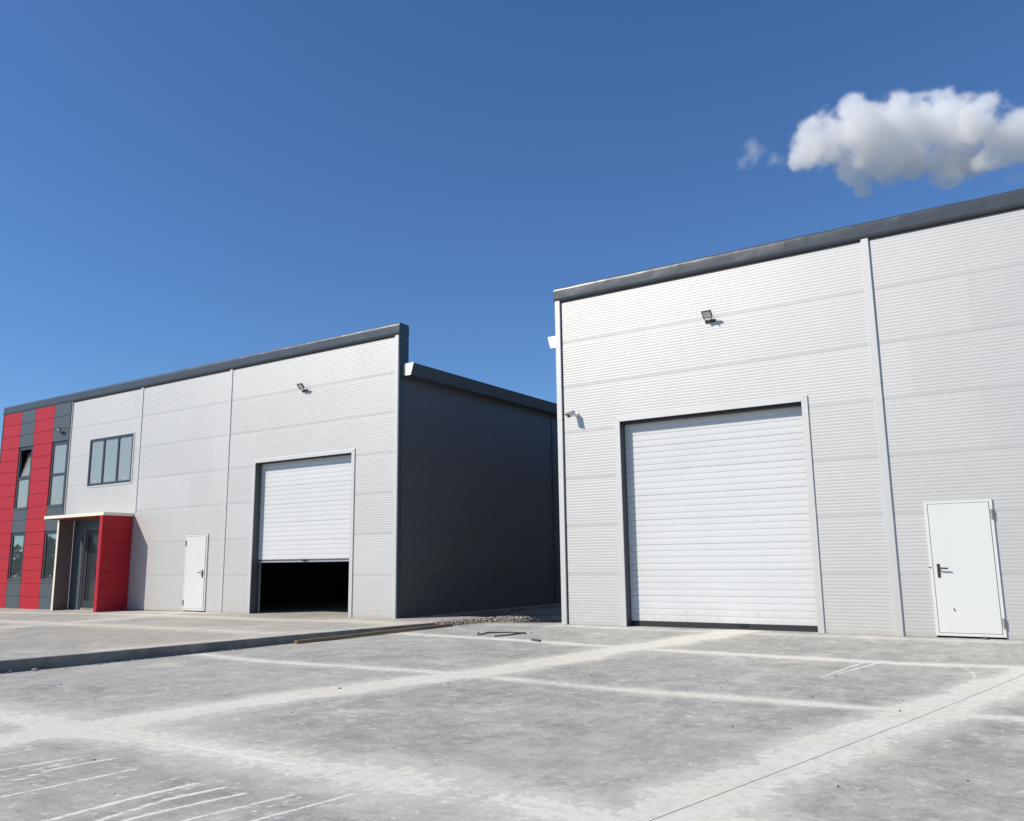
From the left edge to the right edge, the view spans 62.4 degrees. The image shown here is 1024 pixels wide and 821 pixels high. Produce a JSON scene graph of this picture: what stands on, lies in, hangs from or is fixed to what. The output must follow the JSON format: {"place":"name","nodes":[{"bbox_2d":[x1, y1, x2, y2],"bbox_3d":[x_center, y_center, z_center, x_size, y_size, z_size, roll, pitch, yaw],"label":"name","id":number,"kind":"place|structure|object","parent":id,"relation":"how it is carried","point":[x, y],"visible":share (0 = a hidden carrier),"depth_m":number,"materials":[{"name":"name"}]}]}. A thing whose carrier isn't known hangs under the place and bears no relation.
{"place":"outdoors","nodes":[
{"label":"outdoors","id":0,"kind":"place"},
{"bbox_2d":[0,597,560,672],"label":"forecourt","id":1,"kind":"structure","parent":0,"point":[30,639],"depth_m":17.57,"materials":[{"name":"concrete"}]},
{"bbox_2d":[0,323,560,618],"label":"warehouse building","id":2,"kind":"structure","parent":1,"relation":"on","point":[372,473],"depth_m":24.30,"materials":[{"name":"metal"}]},
{"bbox_2d":[8,533,24,578],"bbox_3d":[-17.616,5.221,30.157,0.900,1.640,0.075,-7,-12,33],"label":"window","id":3,"kind":"structure","parent":2,"relation":"in","point":[18,540],"depth_m":30.17,"materials":[{"name":"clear glass"}]},
{"bbox_2d":[15,447,32,508],"bbox_3d":[-17.586,2.481,30.744,0.900,2.240,0.304,-7,-12,33],"label":"window","id":4,"kind":"structure","parent":2,"relation":"in","point":[23,478],"depth_m":30.68,"materials":[{"name":"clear glass"}]},
{"bbox_2d":[42,532,56,578],"bbox_3d":[-15.706,4.975,28.910,0.970,1.640,0.075,-7,-12,33],"label":"window","id":5,"kind":"structure","parent":2,"relation":"in","point":[50,537],"depth_m":29.00,"materials":[{"name":"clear glass"}]},
{"bbox_2d":[48,441,67,505],"bbox_3d":[-15.739,2.219,29.403,0.970,2.240,0.075,-7,-12,33],"label":"window","id":6,"kind":"structure","parent":2,"relation":"in","point":[59,453],"depth_m":29.42,"materials":[{"name":"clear glass"}]},
{"bbox_2d":[80,529,98,607],"bbox_3d":[-13.127,5.110,27.202,2.320,2.630,0.154,-7,-12,33],"label":"entrance door","id":7,"kind":"structure","parent":2,"relation":"in","point":[91,541],"depth_m":27.64,"materials":[{"name":"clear glass"}]},
{"bbox_2d":[87,433,133,485],"bbox_3d":[-13.157,1.636,27.770,2.480,1.570,0.075,-7,-12,33],"label":"window","id":8,"kind":"structure","parent":2,"relation":"in","point":[110,458],"depth_m":27.76,"materials":[{"name":"clear glass"}]},
{"bbox_2d":[182,534,208,610],"bbox_3d":[-9.172,4.684,24.500,1.006,2.160,0.169,-7,-12,33],"label":"door","id":9,"kind":"structure","parent":2,"relation":"in","point":[196,554],"depth_m":24.47,"materials":[{"name":"white metal"}]},
{"bbox_2d":[296,383,307,391],"bbox_3d":[-5.682,-0.624,22.945,0.236,0.206,0.224,-7,-12,33],"label":"floodlight","id":10,"kind":"object","parent":2,"relation":"attached to","point":[300,385],"visible":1,"depth_m":22.91,"materials":[{"name":"black plastic"}]},
{"bbox_2d":[256,453,350,612],"bbox_3d":[-5.528,3.128,22.537,3.890,4.505,0.270,-7,-12,33],"label":"sectional door","id":11,"kind":"structure","parent":2,"relation":"in","point":[304,516],"depth_m":22.67,"materials":[{"name":"metal"}]},
{"bbox_2d":[0,622,1023,820],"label":"concrete yard","id":12,"kind":"structure","parent":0,"point":[518,727],"depth_m":7.48,"materials":[{"name":"grey concrete"}]},
{"bbox_2d":[0,643,283,674],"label":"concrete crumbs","id":13,"kind":"object","parent":12,"relation":"on","point":[140,659],"visible":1,"depth_m":13.50,"materials":[{"name":"concrete"}]},
{"bbox_2d":[295,623,452,643],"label":"timber beam","id":14,"kind":"structure","parent":12,"relation":"on","point":[368,633],"depth_m":16.93,"materials":[{"name":"wood"}]},
{"bbox_2d":[435,616,538,625],"bbox_3d":[-0.654,4.781,19.276,2.528,0.168,1.071,2,-10,-13],"label":"rubble heap","id":15,"kind":"object","parent":12,"relation":"on","point":[503,619],"visible":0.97,"depth_m":19.19,"materials":[{"name":"gravel"}]},
{"bbox_2d":[477,632,525,634],"bbox_3d":[-0.180,4.320,16.428,0.956,0.056,0.327,-2,-10,8],"label":"steel rod","id":16,"kind":"object","parent":12,"relation":"on","point":[497,632],"visible":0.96,"depth_m":16.50,"materials":[{"name":"metal"}]},
{"bbox_2d":[494,632,525,636],"bbox_3d":[-0.037,4.239,16.022,0.637,0.062,0.031,4,-11,-23],"label":"steel rod","id":17,"kind":"object","parent":12,"relation":"on","point":[509,634],"visible":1,"depth_m":16.00,"materials":[{"name":"metal"}]},
{"bbox_2d":[548,188,1023,639],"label":"warehouse building","id":18,"kind":"structure","parent":12,"relation":"on","point":[821,432],"depth_m":15.52,"materials":[{"name":"metal"}]},
{"bbox_2d":[565,410,578,417],"bbox_3d":[1.280,0.077,18.096,0.324,0.177,0.143,6,-12,-33],"label":"security camera","id":19,"kind":"object","parent":18,"relation":"attached to","point":[572,413],"visible":1,"depth_m":18.05,"materials":[{"name":"white plastic"}]},
{"bbox_2d":[701,310,716,322],"bbox_3d":[3.884,-1.859,16.701,0.236,0.206,0.224,-7,-12,33],"label":"floodlight","id":20,"kind":"object","parent":18,"relation":"attached to","point":[707,314],"visible":1,"depth_m":16.68,"materials":[{"name":"black plastic"}]},
{"bbox_2d":[621,402,817,631],"bbox_3d":[3.899,1.871,16.392,3.905,4.586,0.270,-7,-12,33],"label":"sectional door","id":21,"kind":"structure","parent":18,"relation":"in","point":[718,515],"depth_m":16.30,"materials":[{"name":"metal"}]},
{"bbox_2d":[924,499,1006,638],"bbox_3d":[7.324,2.562,13.732,1.032,2.205,0.169,-7,-12,33],"label":"door","id":22,"kind":"structure","parent":18,"relation":"in","point":[963,553],"depth_m":13.71,"materials":[{"name":"white metal"}]},
{"bbox_2d":[0,0,1023,447],"label":"sky","id":23,"kind":"structure","parent":0,"point":[184,184],"materials":[{"name":"blue"}]},
{"bbox_2d":[60,632,968,793],"bbox_3d":[1.226,3.155,9.821,14.769,0.179,12.572,-7,-12,33],"label":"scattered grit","id":24,"kind":"object","parent":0,"point":[590,675],"visible":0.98,"depth_m":9.45,"materials":[{"name":"stone"}]},
{"bbox_2d":[504,606,561,622],"bbox_3d":[8.053,7.174,32.074,4.610,0.335,31.000,-7,-12,33],"label":"soil passage","id":25,"kind":"object","parent":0,"point":[542,616],"visible":0.02,"depth_m":23.46},
{"bbox_2d":[527,608,559,611],"bbox_3d":[0.855,5.483,23.232,0.903,0.099,0.161,-3,-10,10],"label":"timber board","id":26,"kind":"object","parent":25,"relation":"on","point":[543,610],"visible":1,"depth_m":23.17,"materials":[{"name":"wood"}]},
{"bbox_2d":[541,618,561,622],"bbox_3d":[3.233,5.567,23.286,2.686,0.355,5.169,-7,-12,33],"label":"passage debris","id":27,"kind":"object","parent":25,"relation":"on","point":[552,620],"visible":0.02,"depth_m":21.99,"materials":[{"name":"soil"}]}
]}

